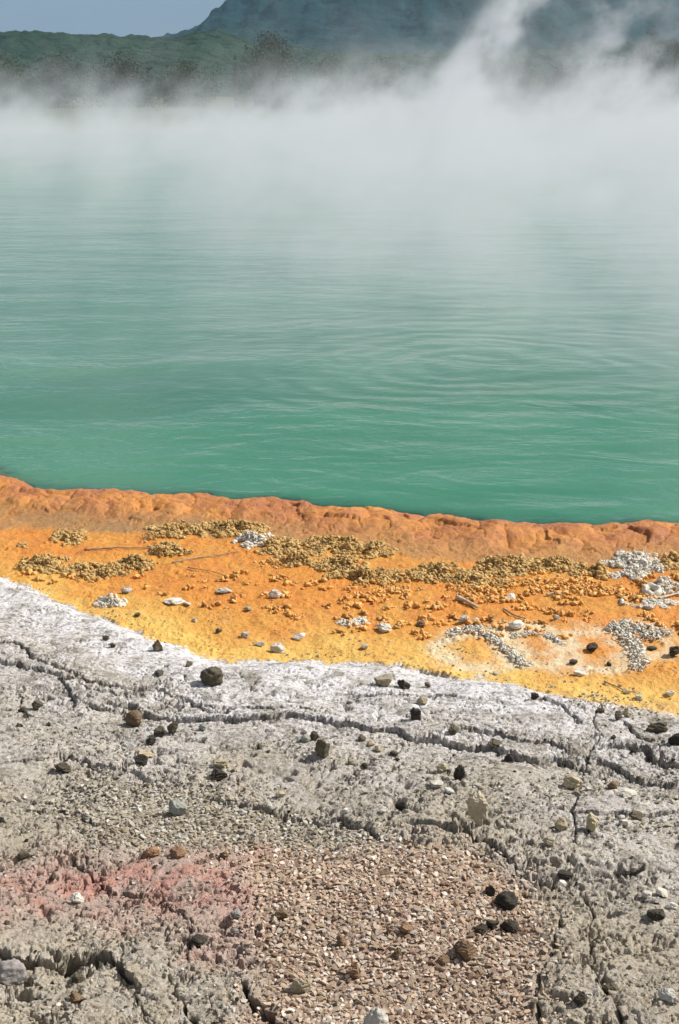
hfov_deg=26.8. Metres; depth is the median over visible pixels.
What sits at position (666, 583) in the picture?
mineral crust
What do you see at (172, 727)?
rock
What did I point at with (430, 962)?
gravel chip
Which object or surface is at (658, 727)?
rock
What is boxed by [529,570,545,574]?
mineral nodule
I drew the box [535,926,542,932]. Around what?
gravel chip
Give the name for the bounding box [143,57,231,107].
tree
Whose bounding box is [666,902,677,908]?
rock
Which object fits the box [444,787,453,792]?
rock
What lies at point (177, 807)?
rock
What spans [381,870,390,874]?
gravel chip
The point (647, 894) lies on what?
rock
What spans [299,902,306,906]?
gravel chip
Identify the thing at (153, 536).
mineral crust
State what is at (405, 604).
mineral nodule
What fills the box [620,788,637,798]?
rock
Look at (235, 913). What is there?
rock
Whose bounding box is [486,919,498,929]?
rock
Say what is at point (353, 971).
rock
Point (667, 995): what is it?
rock
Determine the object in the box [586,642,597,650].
stone
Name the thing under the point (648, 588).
mineral cup
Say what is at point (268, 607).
mineral nodule
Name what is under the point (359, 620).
mineral crust
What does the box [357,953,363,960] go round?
gravel chip
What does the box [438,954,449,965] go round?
rock
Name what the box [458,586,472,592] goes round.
mineral nodule
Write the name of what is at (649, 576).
mineral nodule
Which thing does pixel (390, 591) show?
mineral nodule
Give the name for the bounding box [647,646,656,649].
stone
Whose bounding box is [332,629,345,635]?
mineral nodule
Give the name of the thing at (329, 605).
mineral nodule
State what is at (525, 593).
mineral nodule
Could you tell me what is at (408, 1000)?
gravel chip
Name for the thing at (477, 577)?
mineral crust
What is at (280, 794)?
rock
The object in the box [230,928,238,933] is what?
rock
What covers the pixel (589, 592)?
mineral nodule
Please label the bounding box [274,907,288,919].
rock
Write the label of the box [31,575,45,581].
mineral nodule
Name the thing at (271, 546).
mineral crust
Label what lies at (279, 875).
gravel chip
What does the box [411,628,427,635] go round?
mineral nodule
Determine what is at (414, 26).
mountain
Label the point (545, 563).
mineral crust
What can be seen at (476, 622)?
mineral nodule
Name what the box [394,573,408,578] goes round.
mineral nodule
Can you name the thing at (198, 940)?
rock
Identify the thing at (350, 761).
rock
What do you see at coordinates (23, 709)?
rock
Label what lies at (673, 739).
rock
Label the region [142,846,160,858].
rock
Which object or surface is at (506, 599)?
mineral nodule
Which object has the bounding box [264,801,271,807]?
rock
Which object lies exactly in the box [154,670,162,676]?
rock
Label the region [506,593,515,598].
stone
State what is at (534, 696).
rock
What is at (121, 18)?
sky
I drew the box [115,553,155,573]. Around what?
mineral crust
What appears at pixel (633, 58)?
tree
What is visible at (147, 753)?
rock
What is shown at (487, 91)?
tree
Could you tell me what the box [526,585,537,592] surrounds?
mineral nodule
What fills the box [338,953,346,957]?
gravel chip
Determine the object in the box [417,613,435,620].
mineral nodule
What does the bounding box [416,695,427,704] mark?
rock
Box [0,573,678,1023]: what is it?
gravel
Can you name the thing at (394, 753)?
rock
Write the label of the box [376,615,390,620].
mineral nodule
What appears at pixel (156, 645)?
rock
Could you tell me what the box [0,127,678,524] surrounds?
water
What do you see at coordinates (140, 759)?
rock
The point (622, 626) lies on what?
mineral crust
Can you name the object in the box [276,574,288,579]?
mineral nodule
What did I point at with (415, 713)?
rock
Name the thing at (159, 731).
rock
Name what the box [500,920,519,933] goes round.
rock
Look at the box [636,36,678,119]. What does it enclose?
tree
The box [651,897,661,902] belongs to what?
rock
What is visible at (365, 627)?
mineral nodule
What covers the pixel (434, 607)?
mineral nodule
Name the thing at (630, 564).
mineral crust
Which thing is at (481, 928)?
rock
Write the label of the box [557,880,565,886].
rock
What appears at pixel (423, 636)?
mineral nodule
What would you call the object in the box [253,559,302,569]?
mineral crust
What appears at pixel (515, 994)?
gravel chip
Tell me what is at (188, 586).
mineral nodule
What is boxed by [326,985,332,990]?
gravel chip
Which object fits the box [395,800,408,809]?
rock
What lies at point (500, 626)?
mineral nodule
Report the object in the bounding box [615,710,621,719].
rock
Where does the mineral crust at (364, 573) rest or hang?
on the ground
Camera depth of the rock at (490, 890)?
3.01 m
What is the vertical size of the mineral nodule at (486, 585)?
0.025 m
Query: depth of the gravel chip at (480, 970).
2.73 m
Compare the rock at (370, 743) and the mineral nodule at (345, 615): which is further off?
the mineral nodule at (345, 615)
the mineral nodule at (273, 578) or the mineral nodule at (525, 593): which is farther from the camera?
the mineral nodule at (273, 578)
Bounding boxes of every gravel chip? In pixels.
[254,941,263,945]
[266,986,274,991]
[272,916,277,924]
[276,873,284,877]
[289,944,297,950]
[290,973,297,977]
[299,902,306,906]
[304,954,310,959]
[308,949,314,955]
[313,972,320,977]
[316,996,325,1001]
[317,990,325,996]
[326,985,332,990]
[330,932,336,938]
[335,962,342,967]
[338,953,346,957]
[351,883,357,889]
[352,920,358,927]
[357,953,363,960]
[359,943,365,948]
[360,970,365,976]
[368,987,374,992]
[371,934,376,939]
[373,980,382,987]
[373,999,379,1005]
[379,936,388,940]
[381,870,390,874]
[399,994,406,1000]
[404,933,410,939]
[405,898,411,903]
[405,996,411,1004]
[407,956,413,961]
[407,977,414,984]
[409,949,416,954]
[413,906,420,911]
[426,992,433,997]
[428,960,435,964]
[435,964,440,970]
[438,973,445,978]
[439,988,445,993]
[458,917,464,923]
[465,924,471,930]
[465,988,471,992]
[467,972,474,979]
[472,990,477,996]
[476,967,482,974]
[483,963,491,967]
[511,990,518,997]
[519,931,527,935]
[522,1001,529,1006]
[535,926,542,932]
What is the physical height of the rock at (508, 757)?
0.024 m
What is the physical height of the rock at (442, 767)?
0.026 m
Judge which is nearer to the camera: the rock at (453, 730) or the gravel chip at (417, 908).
the gravel chip at (417, 908)
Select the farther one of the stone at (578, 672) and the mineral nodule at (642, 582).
the mineral nodule at (642, 582)
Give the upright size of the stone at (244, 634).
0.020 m
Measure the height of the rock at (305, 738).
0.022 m
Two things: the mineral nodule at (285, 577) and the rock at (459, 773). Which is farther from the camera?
the mineral nodule at (285, 577)
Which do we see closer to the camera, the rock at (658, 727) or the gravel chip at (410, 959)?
the gravel chip at (410, 959)
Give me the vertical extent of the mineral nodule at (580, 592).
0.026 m
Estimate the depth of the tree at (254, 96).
84.12 m
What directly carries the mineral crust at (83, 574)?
on the ground
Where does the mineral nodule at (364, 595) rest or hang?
on the ground
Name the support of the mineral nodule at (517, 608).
on the ground
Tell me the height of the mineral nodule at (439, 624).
0.026 m
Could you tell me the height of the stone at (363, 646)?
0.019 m
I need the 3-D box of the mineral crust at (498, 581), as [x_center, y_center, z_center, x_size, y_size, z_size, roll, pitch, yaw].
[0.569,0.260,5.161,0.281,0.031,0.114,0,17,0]
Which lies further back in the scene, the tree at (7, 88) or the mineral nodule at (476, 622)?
the tree at (7, 88)
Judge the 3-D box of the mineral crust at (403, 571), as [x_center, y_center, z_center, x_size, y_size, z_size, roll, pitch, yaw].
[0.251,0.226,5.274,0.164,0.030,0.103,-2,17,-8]
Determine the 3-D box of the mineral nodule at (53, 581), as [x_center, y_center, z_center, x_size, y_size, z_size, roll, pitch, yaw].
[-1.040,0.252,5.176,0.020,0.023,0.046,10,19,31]
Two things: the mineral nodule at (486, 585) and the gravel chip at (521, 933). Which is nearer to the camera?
the gravel chip at (521, 933)
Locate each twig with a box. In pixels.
[84,547,149,550]
[172,550,239,562]
[188,567,224,575]
[455,595,478,608]
[503,608,526,618]
[546,592,562,595]
[603,680,638,693]
[649,592,678,598]
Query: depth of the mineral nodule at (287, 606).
4.92 m
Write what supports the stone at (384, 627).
on the ground
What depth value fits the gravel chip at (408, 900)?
2.94 m
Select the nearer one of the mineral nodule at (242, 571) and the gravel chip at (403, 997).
the gravel chip at (403, 997)
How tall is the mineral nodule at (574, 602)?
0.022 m
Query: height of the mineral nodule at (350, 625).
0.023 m
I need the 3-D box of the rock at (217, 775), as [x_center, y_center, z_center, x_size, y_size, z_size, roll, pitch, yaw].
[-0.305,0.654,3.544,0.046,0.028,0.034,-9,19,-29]
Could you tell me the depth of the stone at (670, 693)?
4.22 m
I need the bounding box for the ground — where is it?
[0,95,678,1023]
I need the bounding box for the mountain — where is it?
[161,0,678,53]
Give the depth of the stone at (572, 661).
4.44 m
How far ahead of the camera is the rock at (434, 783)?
3.47 m
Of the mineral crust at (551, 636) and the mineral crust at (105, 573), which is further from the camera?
the mineral crust at (105, 573)
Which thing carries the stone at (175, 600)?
on the ground
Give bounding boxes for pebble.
[49,873,55,880]
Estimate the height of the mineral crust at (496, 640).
0.037 m
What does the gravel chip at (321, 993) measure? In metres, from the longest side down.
0.018 x 0.012 x 0.008 m
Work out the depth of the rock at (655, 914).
2.90 m
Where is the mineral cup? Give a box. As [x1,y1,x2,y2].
[642,582,661,595]
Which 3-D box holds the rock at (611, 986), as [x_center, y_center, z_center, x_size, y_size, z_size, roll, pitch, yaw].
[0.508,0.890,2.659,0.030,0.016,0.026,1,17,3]
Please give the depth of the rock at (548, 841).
3.21 m
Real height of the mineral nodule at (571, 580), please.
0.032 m
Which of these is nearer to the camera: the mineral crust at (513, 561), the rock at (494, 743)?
the rock at (494, 743)
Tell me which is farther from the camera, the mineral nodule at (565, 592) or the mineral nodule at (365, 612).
the mineral nodule at (565, 592)
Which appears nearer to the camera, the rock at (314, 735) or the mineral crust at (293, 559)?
the rock at (314, 735)
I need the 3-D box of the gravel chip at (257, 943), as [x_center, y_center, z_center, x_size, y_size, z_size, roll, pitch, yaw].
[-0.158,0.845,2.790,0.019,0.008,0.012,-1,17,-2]
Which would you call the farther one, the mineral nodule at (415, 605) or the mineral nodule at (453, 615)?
the mineral nodule at (415, 605)
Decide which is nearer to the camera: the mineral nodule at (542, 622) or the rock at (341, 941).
the rock at (341, 941)
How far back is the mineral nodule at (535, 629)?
4.71 m
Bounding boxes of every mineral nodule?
[20,569,36,574]
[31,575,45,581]
[49,578,58,584]
[62,572,75,579]
[132,573,143,578]
[157,591,168,595]
[184,582,195,590]
[198,601,214,609]
[217,576,228,581]
[223,574,238,578]
[230,594,237,602]
[232,569,247,574]
[265,605,279,609]
[268,576,278,581]
[269,607,278,613]
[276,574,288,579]
[281,589,288,597]
[281,603,290,608]
[283,580,291,585]
[284,609,293,616]
[304,581,317,586]
[318,585,326,590]
[326,602,331,608]
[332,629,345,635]
[338,595,350,601]
[341,612,353,617]
[343,584,357,591]
[343,604,356,610]
[343,619,355,627]
[348,592,359,598]
[350,599,365,607]
[354,580,369,586]
[355,622,367,630]
[358,591,371,597]
[360,609,369,615]
[365,596,376,601]
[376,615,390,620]
[385,587,396,593]
[393,622,403,628]
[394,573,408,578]
[397,620,411,624]
[399,592,410,599]
[403,602,417,608]
[407,603,420,607]
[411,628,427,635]
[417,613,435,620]
[418,632,431,639]
[431,604,443,610]
[433,619,449,626]
[448,612,457,619]
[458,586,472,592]
[463,618,471,624]
[465,593,475,597]
[471,620,480,624]
[480,582,490,589]
[484,595,498,601]
[484,596,498,602]
[487,614,495,621]
[491,623,506,630]
[494,591,505,595]
[494,595,503,602]
[496,631,504,637]
[500,596,514,602]
[511,604,524,610]
[517,592,529,595]
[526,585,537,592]
[526,605,538,610]
[527,626,542,632]
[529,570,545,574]
[533,620,548,626]
[543,606,556,613]
[551,594,565,600]
[553,609,567,616]
[554,590,562,594]
[558,599,570,604]
[559,633,572,639]
[560,610,574,616]
[561,589,574,594]
[562,577,578,583]
[571,600,583,605]
[575,588,582,594]
[583,576,593,582]
[585,589,592,596]
[591,590,607,596]
[620,595,634,600]
[632,593,647,600]
[640,574,655,579]
[640,580,651,585]
[643,610,654,617]
[643,615,652,620]
[655,621,666,627]
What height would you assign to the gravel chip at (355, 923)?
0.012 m
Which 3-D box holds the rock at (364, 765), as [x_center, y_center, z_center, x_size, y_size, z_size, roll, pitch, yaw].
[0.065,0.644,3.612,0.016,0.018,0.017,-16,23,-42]
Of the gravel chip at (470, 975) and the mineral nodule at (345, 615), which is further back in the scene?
the mineral nodule at (345, 615)
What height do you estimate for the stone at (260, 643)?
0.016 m
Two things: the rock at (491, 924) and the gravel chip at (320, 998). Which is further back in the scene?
the rock at (491, 924)
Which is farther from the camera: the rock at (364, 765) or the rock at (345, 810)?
the rock at (364, 765)
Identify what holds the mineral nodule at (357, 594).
on the ground
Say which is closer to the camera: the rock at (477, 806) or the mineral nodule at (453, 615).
the rock at (477, 806)
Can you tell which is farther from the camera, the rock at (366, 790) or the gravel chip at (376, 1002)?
the rock at (366, 790)
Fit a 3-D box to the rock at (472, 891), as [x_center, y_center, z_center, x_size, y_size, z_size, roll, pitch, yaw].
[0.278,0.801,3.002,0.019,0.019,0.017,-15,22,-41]
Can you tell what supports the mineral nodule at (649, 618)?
on the ground
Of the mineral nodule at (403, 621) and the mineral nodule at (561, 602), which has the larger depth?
the mineral nodule at (561, 602)
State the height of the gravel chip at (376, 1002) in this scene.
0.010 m
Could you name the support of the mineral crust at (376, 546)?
on the ground
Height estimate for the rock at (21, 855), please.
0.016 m
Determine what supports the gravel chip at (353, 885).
on the ground
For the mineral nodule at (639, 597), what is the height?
0.026 m
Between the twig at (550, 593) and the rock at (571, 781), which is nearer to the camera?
the rock at (571, 781)
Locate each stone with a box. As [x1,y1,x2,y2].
[121,587,131,592]
[164,597,184,603]
[216,587,231,592]
[241,632,248,637]
[255,642,264,645]
[268,589,281,597]
[270,642,285,653]
[292,633,305,639]
[360,644,367,648]
[376,623,391,631]
[416,620,424,626]
[457,615,469,622]
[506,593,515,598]
[509,620,523,629]
[569,659,577,663]
[573,668,588,676]
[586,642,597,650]
[635,694,642,700]
[643,604,654,609]
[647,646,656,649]
[665,690,675,695]
[669,646,678,656]
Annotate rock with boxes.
[0,958,27,986]
[17,851,30,859]
[18,706,27,711]
[31,700,43,709]
[54,762,70,772]
[69,892,83,903]
[69,990,86,1003]
[71,973,85,982]
[125,710,141,726]
[134,754,147,764]
[136,750,153,756]
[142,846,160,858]
[146,737,155,744]
[152,640,162,651]
[153,725,165,737]
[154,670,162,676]
[167,721,177,733]
[168,798,186,816]
[169,845,186,858]
[185,661,192,666]
[189,933,207,947]
[198,723,207,730]
[199,666,223,685]
[209,768,227,781]
[213,759,228,767]
[218,851,228,858]
[230,909,240,918]
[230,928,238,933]
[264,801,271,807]
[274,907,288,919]
[276,790,284,797]
[289,978,311,992]
[300,734,310,741]
[310,730,318,740]
[315,739,329,758]
[337,932,346,946]
[341,807,349,813]
[347,759,353,764]
[348,962,359,978]
[357,734,365,740]
[361,762,367,768]
[362,788,370,792]
[363,1007,388,1023]
[366,741,374,745]
[373,745,381,751]
[374,673,392,685]
[379,807,385,812]
[390,750,398,755]
[393,947,401,959]
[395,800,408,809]
[397,679,410,689]
[400,922,412,933]
[410,707,420,719]
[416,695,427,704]
[429,779,443,787]
[437,763,447,772]
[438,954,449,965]
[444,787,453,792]
[448,725,459,734]
[453,764,464,780]
[453,940,476,959]
[465,790,488,825]
[468,887,475,895]
[474,923,486,935]
[485,885,495,896]
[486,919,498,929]
[489,738,501,747]
[495,890,518,909]
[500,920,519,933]
[504,754,514,761]
[531,692,539,699]
[544,837,553,846]
[555,817,567,830]
[557,869,572,879]
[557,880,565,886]
[563,774,583,788]
[572,991,587,1004]
[586,811,598,831]
[595,707,604,713]
[603,982,617,991]
[607,781,617,788]
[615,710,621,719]
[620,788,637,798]
[621,819,630,825]
[622,707,629,717]
[628,810,643,820]
[641,890,651,898]
[646,722,667,732]
[646,909,665,920]
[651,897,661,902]
[656,887,667,897]
[657,987,677,1002]
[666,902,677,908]
[668,733,678,745]
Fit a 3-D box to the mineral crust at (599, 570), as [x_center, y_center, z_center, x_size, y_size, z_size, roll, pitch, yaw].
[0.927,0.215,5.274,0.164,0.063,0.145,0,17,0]
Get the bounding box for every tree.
[0,54,46,108]
[19,47,99,108]
[75,49,162,107]
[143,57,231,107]
[227,47,274,107]
[231,53,240,108]
[234,25,315,108]
[301,48,365,106]
[330,55,434,107]
[449,49,527,106]
[491,56,552,106]
[528,62,588,109]
[557,53,622,110]
[602,44,660,111]
[633,26,666,115]
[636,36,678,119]
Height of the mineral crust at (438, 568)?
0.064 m
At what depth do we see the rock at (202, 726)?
3.84 m
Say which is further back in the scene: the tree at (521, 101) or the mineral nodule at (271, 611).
the tree at (521, 101)
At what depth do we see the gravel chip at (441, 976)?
2.71 m
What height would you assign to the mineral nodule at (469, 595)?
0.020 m
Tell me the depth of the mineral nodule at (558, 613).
4.86 m
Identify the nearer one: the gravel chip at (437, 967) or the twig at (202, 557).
the gravel chip at (437, 967)
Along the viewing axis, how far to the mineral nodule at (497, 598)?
4.99 m
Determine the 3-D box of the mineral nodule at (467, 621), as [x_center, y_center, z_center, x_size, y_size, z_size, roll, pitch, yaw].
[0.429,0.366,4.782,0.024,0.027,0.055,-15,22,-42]
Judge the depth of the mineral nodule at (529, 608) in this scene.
4.92 m
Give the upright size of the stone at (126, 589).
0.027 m
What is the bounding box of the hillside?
[0,28,678,97]
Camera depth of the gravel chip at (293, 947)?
2.79 m
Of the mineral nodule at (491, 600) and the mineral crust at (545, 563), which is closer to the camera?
the mineral nodule at (491, 600)
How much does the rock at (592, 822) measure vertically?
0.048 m
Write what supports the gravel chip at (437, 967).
on the ground
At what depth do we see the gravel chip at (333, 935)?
2.83 m
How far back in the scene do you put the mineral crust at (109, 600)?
4.95 m
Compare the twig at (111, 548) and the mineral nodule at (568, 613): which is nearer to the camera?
the mineral nodule at (568, 613)
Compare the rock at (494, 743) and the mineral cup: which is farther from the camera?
the mineral cup
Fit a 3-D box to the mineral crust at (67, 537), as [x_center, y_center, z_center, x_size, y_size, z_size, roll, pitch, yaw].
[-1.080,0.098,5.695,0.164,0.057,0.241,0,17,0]
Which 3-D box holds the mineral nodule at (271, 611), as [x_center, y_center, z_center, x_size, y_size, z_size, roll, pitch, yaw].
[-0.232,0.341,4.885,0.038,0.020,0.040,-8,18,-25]
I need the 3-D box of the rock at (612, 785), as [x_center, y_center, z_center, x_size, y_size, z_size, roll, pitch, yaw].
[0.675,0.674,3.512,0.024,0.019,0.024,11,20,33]
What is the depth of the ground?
3.81 m
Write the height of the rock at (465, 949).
0.038 m
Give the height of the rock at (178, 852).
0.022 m
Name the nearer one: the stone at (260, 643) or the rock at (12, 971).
the rock at (12, 971)
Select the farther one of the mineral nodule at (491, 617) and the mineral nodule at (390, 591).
the mineral nodule at (390, 591)
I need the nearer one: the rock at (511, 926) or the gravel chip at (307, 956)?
the gravel chip at (307, 956)
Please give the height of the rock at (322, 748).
0.060 m
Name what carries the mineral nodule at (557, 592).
on the ground
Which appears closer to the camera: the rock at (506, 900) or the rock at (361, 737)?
the rock at (506, 900)
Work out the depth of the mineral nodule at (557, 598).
5.01 m
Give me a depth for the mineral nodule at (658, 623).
4.75 m
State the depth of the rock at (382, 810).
3.32 m
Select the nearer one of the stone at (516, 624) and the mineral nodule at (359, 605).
the stone at (516, 624)
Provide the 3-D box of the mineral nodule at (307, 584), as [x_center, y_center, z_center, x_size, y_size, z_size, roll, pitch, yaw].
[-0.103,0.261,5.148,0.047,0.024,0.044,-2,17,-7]
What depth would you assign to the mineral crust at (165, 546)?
5.51 m
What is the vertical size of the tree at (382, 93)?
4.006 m
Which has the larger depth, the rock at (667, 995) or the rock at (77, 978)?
the rock at (77, 978)
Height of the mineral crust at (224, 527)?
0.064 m
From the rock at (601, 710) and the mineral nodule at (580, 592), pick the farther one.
the mineral nodule at (580, 592)
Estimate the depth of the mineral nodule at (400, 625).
4.74 m
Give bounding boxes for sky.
[0,0,225,37]
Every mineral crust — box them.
[14,559,159,577]
[16,541,27,548]
[18,553,70,574]
[48,528,89,546]
[59,561,130,580]
[91,593,127,607]
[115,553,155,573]
[142,519,216,538]
[142,523,393,555]
[143,540,187,556]
[151,548,193,556]
[200,518,269,537]
[231,530,274,549]
[252,536,307,555]
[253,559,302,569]
[268,550,320,567]
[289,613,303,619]
[303,533,366,557]
[309,554,369,571]
[310,561,608,583]
[322,564,403,586]
[335,616,370,626]
[354,540,398,558]
[356,584,411,597]
[389,567,420,575]
[412,561,465,583]
[445,574,644,599]
[445,624,536,668]
[452,568,491,588]
[454,592,500,600]
[458,577,533,589]
[473,552,530,577]
[510,630,565,644]
[523,555,587,573]
[532,582,574,593]
[568,560,611,580]
[598,549,670,580]
[605,616,673,671]
[619,595,678,608]
[641,576,678,596]
[651,551,678,570]
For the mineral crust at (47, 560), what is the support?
on the ground
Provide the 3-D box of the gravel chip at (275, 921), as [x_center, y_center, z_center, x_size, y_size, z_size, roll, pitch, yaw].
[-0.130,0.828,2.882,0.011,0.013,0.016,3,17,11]
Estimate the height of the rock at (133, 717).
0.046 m
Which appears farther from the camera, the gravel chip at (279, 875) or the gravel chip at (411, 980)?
the gravel chip at (279, 875)
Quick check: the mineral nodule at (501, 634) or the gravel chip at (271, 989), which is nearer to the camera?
the gravel chip at (271, 989)
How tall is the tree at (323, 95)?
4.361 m
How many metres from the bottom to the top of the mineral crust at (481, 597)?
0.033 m
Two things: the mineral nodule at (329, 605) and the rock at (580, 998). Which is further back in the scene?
the mineral nodule at (329, 605)
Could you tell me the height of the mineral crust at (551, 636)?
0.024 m
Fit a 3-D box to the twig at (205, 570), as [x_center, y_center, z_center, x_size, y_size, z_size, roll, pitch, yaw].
[-0.486,0.220,5.272,0.181,0.006,0.014,9,19,28]
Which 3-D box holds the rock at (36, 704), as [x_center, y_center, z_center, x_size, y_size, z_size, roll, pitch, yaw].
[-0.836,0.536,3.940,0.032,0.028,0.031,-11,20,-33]
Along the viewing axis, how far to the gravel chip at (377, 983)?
2.68 m
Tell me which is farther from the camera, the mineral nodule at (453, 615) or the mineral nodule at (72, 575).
the mineral nodule at (72, 575)
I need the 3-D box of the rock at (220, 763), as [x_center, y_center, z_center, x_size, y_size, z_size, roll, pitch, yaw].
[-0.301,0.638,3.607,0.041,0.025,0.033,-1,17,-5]
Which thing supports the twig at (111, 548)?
on the ground
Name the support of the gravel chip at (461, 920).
on the ground
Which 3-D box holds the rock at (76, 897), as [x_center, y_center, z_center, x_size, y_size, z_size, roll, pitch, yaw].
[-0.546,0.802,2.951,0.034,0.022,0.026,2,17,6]
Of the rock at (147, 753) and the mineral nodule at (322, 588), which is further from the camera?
the mineral nodule at (322, 588)
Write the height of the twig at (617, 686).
0.012 m
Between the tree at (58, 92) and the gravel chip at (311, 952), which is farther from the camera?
the tree at (58, 92)
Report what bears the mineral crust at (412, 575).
on the ground
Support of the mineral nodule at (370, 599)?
on the ground
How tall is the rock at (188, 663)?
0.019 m
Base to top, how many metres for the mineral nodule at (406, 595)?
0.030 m
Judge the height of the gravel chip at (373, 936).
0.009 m
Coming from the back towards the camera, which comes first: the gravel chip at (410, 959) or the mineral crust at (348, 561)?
the mineral crust at (348, 561)
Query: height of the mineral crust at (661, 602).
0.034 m
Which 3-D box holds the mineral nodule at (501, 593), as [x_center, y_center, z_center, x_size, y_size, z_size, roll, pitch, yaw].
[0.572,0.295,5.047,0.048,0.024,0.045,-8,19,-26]
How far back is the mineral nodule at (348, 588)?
5.09 m
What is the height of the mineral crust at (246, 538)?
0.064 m
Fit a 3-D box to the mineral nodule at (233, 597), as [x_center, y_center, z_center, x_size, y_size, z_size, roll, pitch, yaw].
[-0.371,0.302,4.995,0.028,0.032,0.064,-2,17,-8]
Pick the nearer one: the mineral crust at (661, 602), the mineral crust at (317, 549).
the mineral crust at (661, 602)
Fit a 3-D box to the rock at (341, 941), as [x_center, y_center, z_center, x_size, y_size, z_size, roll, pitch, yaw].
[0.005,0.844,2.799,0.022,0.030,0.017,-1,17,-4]
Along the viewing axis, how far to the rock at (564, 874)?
3.10 m
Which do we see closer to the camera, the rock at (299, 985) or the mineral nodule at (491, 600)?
the rock at (299, 985)
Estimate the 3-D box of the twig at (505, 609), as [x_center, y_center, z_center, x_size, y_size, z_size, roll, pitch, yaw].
[0.593,0.347,4.845,0.018,0.011,0.120,-10,19,-30]
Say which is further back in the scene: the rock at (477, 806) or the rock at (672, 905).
the rock at (477, 806)
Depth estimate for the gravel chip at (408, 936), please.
2.83 m
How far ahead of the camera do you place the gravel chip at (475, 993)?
2.66 m
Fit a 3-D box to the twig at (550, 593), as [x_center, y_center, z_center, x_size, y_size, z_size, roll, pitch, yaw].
[0.765,0.292,5.044,0.066,0.015,0.024,4,17,13]
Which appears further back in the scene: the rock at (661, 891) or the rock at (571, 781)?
the rock at (571, 781)
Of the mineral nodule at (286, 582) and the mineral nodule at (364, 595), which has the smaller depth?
the mineral nodule at (364, 595)
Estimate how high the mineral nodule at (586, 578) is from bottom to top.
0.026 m
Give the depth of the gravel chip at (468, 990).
2.67 m
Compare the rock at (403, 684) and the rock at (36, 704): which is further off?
the rock at (403, 684)
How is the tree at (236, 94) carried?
on the ground
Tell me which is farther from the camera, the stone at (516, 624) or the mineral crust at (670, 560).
the mineral crust at (670, 560)
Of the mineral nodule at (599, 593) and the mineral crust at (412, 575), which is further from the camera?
the mineral crust at (412, 575)
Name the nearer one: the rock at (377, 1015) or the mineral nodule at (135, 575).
the rock at (377, 1015)
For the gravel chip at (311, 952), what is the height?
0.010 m
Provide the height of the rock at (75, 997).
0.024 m
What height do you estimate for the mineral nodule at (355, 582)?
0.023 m
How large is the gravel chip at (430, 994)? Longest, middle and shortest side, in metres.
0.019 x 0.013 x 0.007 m
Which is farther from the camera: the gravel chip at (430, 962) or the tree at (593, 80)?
the tree at (593, 80)
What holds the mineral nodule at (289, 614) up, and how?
on the ground
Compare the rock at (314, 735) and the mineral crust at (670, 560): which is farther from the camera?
the mineral crust at (670, 560)
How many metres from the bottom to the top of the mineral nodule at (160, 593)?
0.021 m
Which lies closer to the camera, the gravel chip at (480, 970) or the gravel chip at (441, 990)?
the gravel chip at (441, 990)
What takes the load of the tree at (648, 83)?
on the ground
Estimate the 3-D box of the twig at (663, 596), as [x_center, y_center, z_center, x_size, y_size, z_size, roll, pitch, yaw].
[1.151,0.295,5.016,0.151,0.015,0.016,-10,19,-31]
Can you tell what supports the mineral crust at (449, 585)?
on the ground
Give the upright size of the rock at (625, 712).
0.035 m
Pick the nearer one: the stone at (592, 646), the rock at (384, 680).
the rock at (384, 680)
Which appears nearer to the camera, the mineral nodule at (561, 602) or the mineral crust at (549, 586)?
the mineral nodule at (561, 602)
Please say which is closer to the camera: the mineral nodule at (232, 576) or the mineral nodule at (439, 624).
the mineral nodule at (439, 624)
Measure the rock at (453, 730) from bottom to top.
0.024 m
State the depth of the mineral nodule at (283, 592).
5.03 m
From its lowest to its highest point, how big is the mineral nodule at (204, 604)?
0.027 m
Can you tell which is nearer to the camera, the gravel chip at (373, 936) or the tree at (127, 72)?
the gravel chip at (373, 936)
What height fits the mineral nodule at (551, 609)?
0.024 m
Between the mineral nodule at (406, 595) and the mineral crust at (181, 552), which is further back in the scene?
the mineral crust at (181, 552)
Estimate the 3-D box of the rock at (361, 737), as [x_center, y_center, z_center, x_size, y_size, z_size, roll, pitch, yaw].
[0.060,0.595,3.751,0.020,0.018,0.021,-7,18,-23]
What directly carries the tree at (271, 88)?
on the ground
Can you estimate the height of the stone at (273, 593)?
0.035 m
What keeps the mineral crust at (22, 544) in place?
on the ground
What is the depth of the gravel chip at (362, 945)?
2.79 m
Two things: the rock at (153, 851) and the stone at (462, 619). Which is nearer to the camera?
the rock at (153, 851)
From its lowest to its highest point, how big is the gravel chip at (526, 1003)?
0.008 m
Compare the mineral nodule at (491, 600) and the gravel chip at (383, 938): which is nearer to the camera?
the gravel chip at (383, 938)
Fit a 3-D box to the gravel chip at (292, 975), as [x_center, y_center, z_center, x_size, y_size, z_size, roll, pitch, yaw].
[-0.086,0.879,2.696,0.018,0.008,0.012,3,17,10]
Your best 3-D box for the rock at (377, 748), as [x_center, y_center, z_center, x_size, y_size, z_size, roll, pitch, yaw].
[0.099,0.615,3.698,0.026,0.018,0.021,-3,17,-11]
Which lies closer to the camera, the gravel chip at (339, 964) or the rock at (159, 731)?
the gravel chip at (339, 964)
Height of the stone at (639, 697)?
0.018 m
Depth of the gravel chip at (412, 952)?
2.78 m
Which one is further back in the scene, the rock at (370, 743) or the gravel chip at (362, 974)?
the rock at (370, 743)
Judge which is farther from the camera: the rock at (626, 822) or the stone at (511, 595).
the stone at (511, 595)
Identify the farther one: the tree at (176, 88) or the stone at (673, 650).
the tree at (176, 88)
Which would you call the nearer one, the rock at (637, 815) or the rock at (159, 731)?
the rock at (637, 815)

